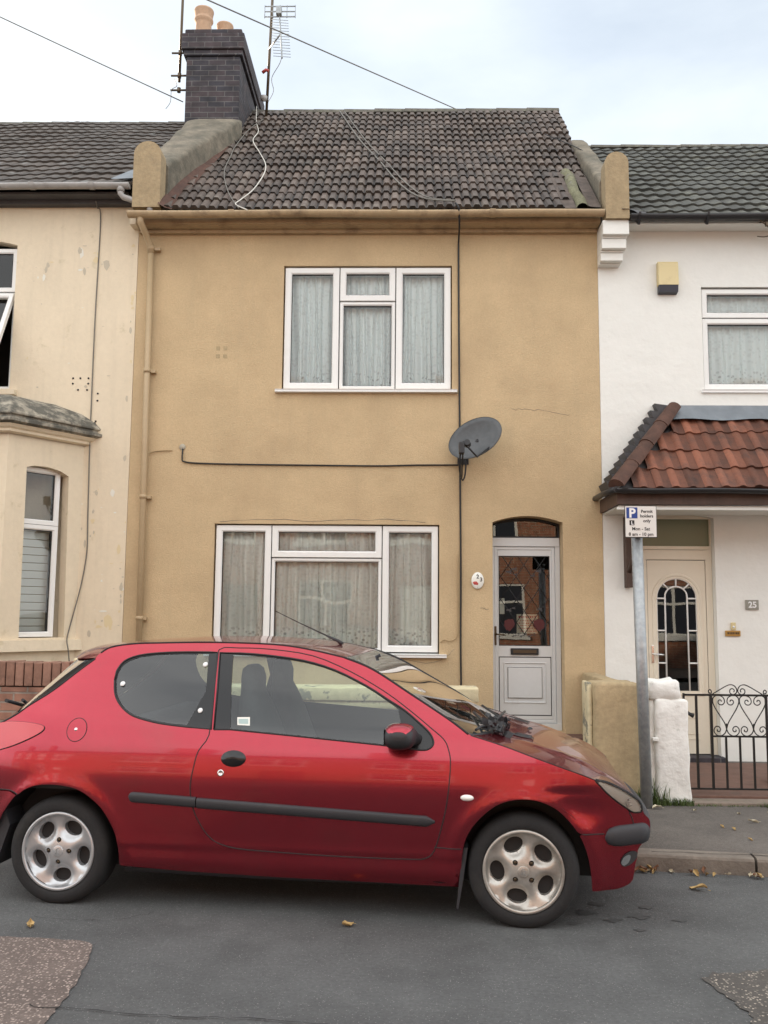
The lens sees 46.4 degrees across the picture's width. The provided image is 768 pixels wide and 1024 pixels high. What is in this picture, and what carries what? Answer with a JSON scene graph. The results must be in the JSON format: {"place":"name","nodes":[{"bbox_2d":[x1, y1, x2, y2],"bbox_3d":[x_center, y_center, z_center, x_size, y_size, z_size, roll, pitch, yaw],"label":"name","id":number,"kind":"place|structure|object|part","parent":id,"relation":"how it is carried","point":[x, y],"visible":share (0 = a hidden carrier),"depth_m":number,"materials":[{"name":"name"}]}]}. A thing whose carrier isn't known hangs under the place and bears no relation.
{"place":"outdoors","nodes":[
{"label":"outdoors","id":0,"kind":"place"},
{"bbox_2d":[0,858,767,1023],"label":"road","id":1,"kind":"structure","parent":0,"point":[231,950],"depth_m":4.18,"materials":[{"name":"grey asphalt"}]},
{"bbox_2d":[27,918,33,927],"bbox_3d":[-1.760,2.045,4.462,0.038,0.032,0.072,3,-7,-23],"label":"fallen leaf","id":2,"kind":"object","parent":1,"relation":"on","point":[30,923],"visible":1,"depth_m":4.46,"materials":[{"name":"plant"}]},
{"bbox_2d":[0,936,91,1023],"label":"road patch","id":3,"kind":"object","parent":1,"relation":"on","point":[37,973],"visible":1,"depth_m":3.87,"materials":[{"name":"asphalt"}]},
{"bbox_2d":[29,1004,315,1023],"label":"road crack","id":4,"kind":"object","parent":1,"relation":"on","point":[165,1014],"visible":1,"depth_m":3.48,"materials":[{"name":"black asphalt"}]},
{"bbox_2d":[0,611,650,927],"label":"parked car","id":5,"kind":"object","parent":1,"relation":"on","point":[171,760],"visible":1,"depth_m":4.75,"materials":[{"name":"red paint"}]},
{"bbox_3d":[-1.916,1.109,5.763,0.688,0.395,1.495,0,-7,7],"label":"tailgate window","id":6,"kind":"part","parent":5,"relation":"part of","materials":[{"name":"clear glass"}]},
{"bbox_3d":[-0.333,1.265,4.742,1.379,1.060,0.422,0,-7,7],"label":"door","id":7,"kind":"part","parent":5,"relation":"part of","materials":[{"name":"red paint"}]},
{"bbox_3d":[-0.132,1.444,6.294,1.380,1.060,0.422,0,-7,7],"label":"door","id":8,"kind":"part","parent":5,"relation":"part of","materials":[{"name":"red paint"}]},
{"bbox_2d":[342,920,355,925],"bbox_3d":[-0.178,2.070,4.504,0.060,0.021,0.056,-2,-7,21],"label":"fallen leaf","id":9,"kind":"object","parent":1,"relation":"on","point":[344,922],"visible":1,"depth_m":4.51,"materials":[{"name":"plant"}]},
{"bbox_2d":[574,909,597,914],"bbox_3d":[1.072,2.119,4.742,0.134,0.001,0.093,0,-7,1],"label":"oil stain","id":10,"kind":"object","parent":1,"relation":"on","point":[583,912],"visible":1,"depth_m":4.74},
{"bbox_2d":[589,902,606,905],"bbox_3d":[1.159,2.135,4.880,0.102,0.001,0.065,-2,-7,23],"label":"oil stain","id":11,"kind":"object","parent":1,"relation":"on","point":[595,903],"visible":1,"depth_m":4.89,"materials":[{"name":"black liquid"}]},
{"bbox_2d":[603,918,622,922],"bbox_3d":[1.184,2.106,4.628,0.100,0.001,0.067,5,-8,-37],"label":"oil stain","id":12,"kind":"object","parent":1,"relation":"on","point":[615,920],"visible":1,"depth_m":4.63,"materials":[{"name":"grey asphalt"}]},
{"bbox_2d":[627,913,649,919],"bbox_3d":[1.333,2.115,4.691,0.111,0.001,0.112,-6,-9,44],"label":"oil stain","id":13,"kind":"object","parent":1,"relation":"on","point":[641,916],"visible":1,"depth_m":4.68,"materials":[{"name":"grey asphalt"}]},
{"bbox_2d":[674,919,687,921],"bbox_3d":[1.525,2.110,4.629,0.093,0.001,0.049,0,-7,1],"label":"oil stain","id":14,"kind":"object","parent":1,"relation":"on","point":[682,920],"visible":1,"depth_m":4.63,"materials":[{"name":"grey asphalt"}]},
{"bbox_2d":[693,869,698,875],"bbox_3d":[1.898,2.196,5.436,0.035,0.025,0.064,-24,27,-5],"label":"fallen leaf","id":15,"kind":"object","parent":1,"relation":"on","point":[695,871],"visible":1,"depth_m":5.44,"materials":[{"name":"plant"}]},
{"bbox_2d":[689,883,709,890],"bbox_3d":[1.815,2.154,5.146,0.120,0.035,0.063,-3,-8,30],"label":"fallen leaf","id":16,"kind":"object","parent":1,"relation":"on","point":[699,886],"visible":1,"depth_m":5.16,"materials":[{"name":"plant"}]},
{"bbox_2d":[701,969,767,1023],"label":"road patch","id":17,"kind":"object","parent":1,"relation":"on","point":[747,990],"visible":1,"depth_m":3.77,"materials":[{"name":"grey asphalt"}]},
{"bbox_2d":[0,0,767,144],"label":"sky","id":18,"kind":"structure","parent":0,"point":[616,72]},
{"bbox_2d":[639,761,767,853],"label":"pavement","id":19,"kind":"structure","parent":0,"point":[678,827],"depth_m":6.24,"materials":[{"name":"grey concrete"}]},
{"bbox_2d":[0,660,73,721],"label":"garden wall","id":20,"kind":"structure","parent":19,"relation":"on","point":[27,681],"depth_m":7.30,"materials":[{"name":"red brick"}]},
{"bbox_2d":[127,684,478,709],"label":"garden wall","id":21,"kind":"structure","parent":19,"relation":"on","point":[352,694],"depth_m":7.20,"materials":[{"name":"paint"}]},
{"bbox_2d":[581,673,619,713],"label":"garden wall","id":22,"kind":"structure","parent":19,"relation":"on","point":[589,676],"depth_m":8.84,"materials":[{"name":"beige concrete"}]},
{"bbox_2d":[582,680,639,795],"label":"gate pillar","id":23,"kind":"structure","parent":19,"relation":"on","point":[609,721],"depth_m":7.12,"materials":[{"name":"paint"}]},
{"bbox_2d":[624,506,656,808],"bbox_3d":[2.025,1.137,7.034,0.252,2.375,0.128,0,-7,1],"label":"parking sign","id":24,"kind":"object","parent":19,"relation":"on","point":[640,523],"visible":0.99,"depth_m":7.04,"materials":[{"name":"metal"}]},
{"bbox_2d":[633,778,694,805],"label":"grass tufts","id":25,"kind":"object","parent":19,"relation":"on","point":[666,801],"visible":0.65,"depth_m":7.00,"materials":[{"name":"green plant"}]},
{"bbox_2d":[648,678,689,804],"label":"gate pillar","id":26,"kind":"structure","parent":19,"relation":"on","point":[670,757],"depth_m":7.11,"materials":[{"name":"white paint"}]},
{"bbox_2d":[682,684,767,790],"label":"garden gate","id":27,"kind":"structure","parent":26,"relation":"attached to","point":[763,695],"depth_m":7.27,"materials":[{"name":"metal"}]},
{"bbox_2d":[686,798,767,806],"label":"gate step","id":28,"kind":"object","parent":19,"relation":"on","point":[726,802],"visible":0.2,"depth_m":7.04,"materials":[{"name":"concrete"}]},
{"bbox_2d":[696,801,767,807],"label":"weeds","id":29,"kind":"object","parent":19,"relation":"on","point":[732,805],"visible":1,"depth_m":6.98,"materials":[{"name":"green plant"}]},
{"bbox_2d":[689,762,767,798],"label":"garden path","id":30,"kind":"structure","parent":0,"point":[733,773],"depth_m":7.93,"materials":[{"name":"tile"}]},
{"label":"ground","id":31,"kind":"structure","parent":0,"visible":0},
{"bbox_2d":[0,121,183,661],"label":"terraced house","id":32,"kind":"structure","parent":31,"relation":"on","point":[58,179],"depth_m":9.80,"materials":[{"name":"paint"}]},
{"bbox_2d":[0,249,16,388],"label":"window","id":33,"kind":"structure","parent":32,"relation":"in","point":[8,294],"depth_m":9.98,"materials":[{"name":"plastic"}]},
{"bbox_2d":[0,395,101,661],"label":"bay window","id":34,"kind":"structure","parent":32,"relation":"in","point":[23,448],"depth_m":9.33,"materials":[{"name":"paint"}]},
{"bbox_2d":[66,201,100,660],"bbox_3d":[-3.250,-0.868,9.655,0.108,5.185,0.216,-2,-7,23],"label":"cable","id":35,"kind":"object","parent":32,"relation":"attached to","point":[89,443],"visible":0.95,"depth_m":9.71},
{"bbox_2d":[122,5,629,739],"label":"terraced house","id":36,"kind":"structure","parent":31,"relation":"on","point":[302,309],"depth_m":9.71,"materials":[{"name":"paint"}]},
{"bbox_2d":[0,17,182,101],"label":"overhead wire","id":37,"kind":"object","parent":36,"relation":"attached to","point":[91,59],"visible":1,"depth_m":12.39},
{"bbox_2d":[166,0,185,107],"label":"tv aerial","id":38,"kind":"object","parent":36,"relation":"attached to","point":[179,75],"visible":0.98,"depth_m":12.24,"materials":[{"name":"grey metal"}]},
{"bbox_2d":[179,444,185,449],"bbox_3d":[-2.181,-0.703,9.691,0.070,0.068,0.010,0,-7,1],"label":"wall plug","id":39,"kind":"object","parent":36,"relation":"attached to","point":[182,446],"depth_m":9.69,"materials":[{"name":"white plastic"}]},
{"bbox_2d":[224,119,263,208],"bbox_3d":[-1.776,-4.394,11.095,0.309,2.614,2.758,1,-7,-3],"label":"cable","id":40,"kind":"object","parent":36,"relation":"attached to","point":[229,158],"visible":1,"depth_m":10.98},
{"bbox_2d":[235,106,265,209],"bbox_3d":[-1.588,-4.538,11.256,0.277,3.020,3.124,1,-7,-5],"label":"cable","id":41,"kind":"object","parent":36,"relation":"attached to","point":[264,171],"visible":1,"depth_m":10.58,"materials":[{"name":"white plastic"}]},
{"bbox_2d":[260,0,295,115],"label":"tv aerial","id":42,"kind":"object","parent":36,"relation":"attached to","point":[265,98],"visible":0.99,"depth_m":12.80,"materials":[{"name":"steel"},{"name":"aluminium"}]},
{"bbox_2d":[181,449,457,466],"bbox_3d":[-0.695,-0.583,9.635,2.984,0.187,0.025,0,-7,1],"label":"cable","id":43,"kind":"object","parent":36,"relation":"attached to","point":[319,465],"visible":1,"depth_m":9.62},
{"bbox_2d":[203,525,446,657],"bbox_3d":[-0.611,0.838,9.543,2.545,1.389,0.238,0,-7,1],"label":"window","id":44,"kind":"structure","parent":36,"relation":"in","point":[376,587],"depth_m":9.60,"materials":[{"name":"plastic"}]},
{"bbox_2d":[207,0,455,108],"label":"overhead wire","id":45,"kind":"object","parent":36,"relation":"attached to","point":[323,50],"visible":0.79,"depth_m":12.61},
{"bbox_2d":[275,268,456,392],"bbox_3d":[-0.187,-1.988,9.875,1.972,1.427,0.275,0,-7,1],"label":"window","id":46,"kind":"structure","parent":36,"relation":"in","point":[347,330],"depth_m":9.93,"materials":[{"name":"plastic"}]},
{"bbox_2d":[339,111,455,201],"bbox_3d":[-0.045,-4.547,11.179,0.310,2.810,3.355,3,-7,-24],"label":"cable","id":47,"kind":"object","parent":36,"relation":"attached to","point":[427,198],"visible":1,"depth_m":10.48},
{"bbox_2d":[440,578,458,642],"bbox_3d":[0.687,0.909,9.430,0.194,0.934,0.012,0,-7,3],"label":"cable","id":48,"kind":"object","parent":36,"relation":"attached to","point":[458,612],"visible":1,"depth_m":9.41,"materials":[{"name":"brown plastic"}]},
{"bbox_2d":[455,202,461,685],"bbox_3d":[0.786,-0.486,9.405,0.057,5.636,0.383,-1,-7,10],"label":"cable","id":49,"kind":"object","parent":36,"relation":"attached to","point":[457,205],"visible":0.79,"depth_m":9.55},
{"bbox_2d":[448,417,501,480],"bbox_3d":[0.837,-0.663,9.294,0.531,0.680,0.583,5,-8,-35],"label":"satellite dish","id":50,"kind":"object","parent":36,"relation":"attached to","point":[474,438],"visible":1,"depth_m":9.35,"materials":[{"name":"grey metal"}]},
{"bbox_2d":[471,572,483,588],"bbox_3d":[0.987,0.724,9.443,0.132,0.178,0.026,0,-7,1],"label":"house number","id":51,"kind":"object","parent":36,"relation":"attached to","point":[477,580],"visible":1,"depth_m":9.43,"materials":[{"name":"white ceramic"}]},
{"bbox_2d":[500,598,504,613],"bbox_3d":[1.270,1.015,9.665,0.058,0.170,0.002,0,-7,1],"label":"paper notice","id":52,"kind":"object","parent":36,"relation":"attached to","point":[501,607],"visible":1,"depth_m":9.66,"materials":[{"name":"grey paper"}]},
{"bbox_2d":[494,547,556,722],"bbox_3d":[1.506,1.303,9.570,0.654,1.866,0.120,0,-7,1],"label":"door","id":53,"kind":"structure","parent":36,"relation":"in","point":[523,678],"depth_m":9.55,"materials":[{"name":"grey plastic"}]},
{"bbox_2d":[517,614,537,633],"bbox_3d":[1.540,1.203,9.636,0.225,0.205,0.004,0,-7,1],"label":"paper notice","id":54,"kind":"object","parent":53,"relation":"attached to","point":[524,622],"visible":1,"depth_m":9.64,"materials":[{"name":"beige paper"}]},
{"bbox_2d":[545,134,633,175],"bbox_3d":[2.473,-4.231,10.587,0.241,1.545,2.022,2,-7,-16],"label":"cable","id":55,"kind":"object","parent":36,"relation":"attached to","point":[573,146],"visible":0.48,"depth_m":11.29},
{"bbox_2d":[589,144,767,762],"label":"terraced house","id":56,"kind":"structure","parent":31,"relation":"on","point":[684,404],"depth_m":9.60,"materials":[{"name":"paint"}]},
{"bbox_2d":[656,262,678,294],"bbox_3d":[3.082,-2.544,9.738,0.214,0.350,0.085,0,-7,1],"label":"alarm box","id":57,"kind":"object","parent":56,"relation":"attached to","point":[667,274],"visible":1,"depth_m":9.70,"materials":[{"name":"yellow plastic"}]},
{"bbox_2d":[646,560,710,753],"bbox_3d":[3.096,1.511,9.419,0.616,2.016,0.115,0,-7,1],"label":"door","id":58,"kind":"structure","parent":56,"relation":"in","point":[659,572],"depth_m":9.46,"materials":[{"name":"beige plastic"}]},
{"bbox_2d":[725,631,740,635],"bbox_3d":[3.630,1.263,9.323,0.156,0.058,0.019,0,-7,1],"label":"nameplate","id":59,"kind":"object","parent":56,"relation":"attached to","point":[732,633],"visible":1,"depth_m":9.32,"materials":[{"name":"gold metal"}]},
{"bbox_2d":[731,622,735,629],"bbox_3d":[3.637,1.189,9.326,0.050,0.078,0.029,0,-7,1],"label":"doorbell","id":60,"kind":"object","parent":56,"relation":"attached to","point":[733,625],"visible":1,"depth_m":9.32,"materials":[{"name":"white plastic"}]},
{"bbox_2d":[701,289,767,392],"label":"window","id":61,"kind":"structure","parent":56,"relation":"in","point":[734,321],"depth_m":9.80,"materials":[{"name":"plastic"}]},
{"bbox_2d":[745,600,758,609],"bbox_3d":[3.841,0.968,9.350,0.135,0.102,0.022,0,-7,1],"label":"house number","id":62,"kind":"object","parent":56,"relation":"attached to","point":[751,604],"visible":1,"depth_m":9.34,"materials":[{"name":"stone"}]},
{"bbox_2d":[757,220,767,236],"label":"cable","id":63,"kind":"object","parent":56,"relation":"attached to","point":[766,224],"visible":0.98,"depth_m":9.51,"materials":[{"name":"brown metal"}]},
{"bbox_2d":[635,848,767,876],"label":"kerb","id":64,"kind":"structure","parent":31,"relation":"on","point":[716,862],"depth_m":5.51,"materials":[{"name":"concrete"}]}
]}

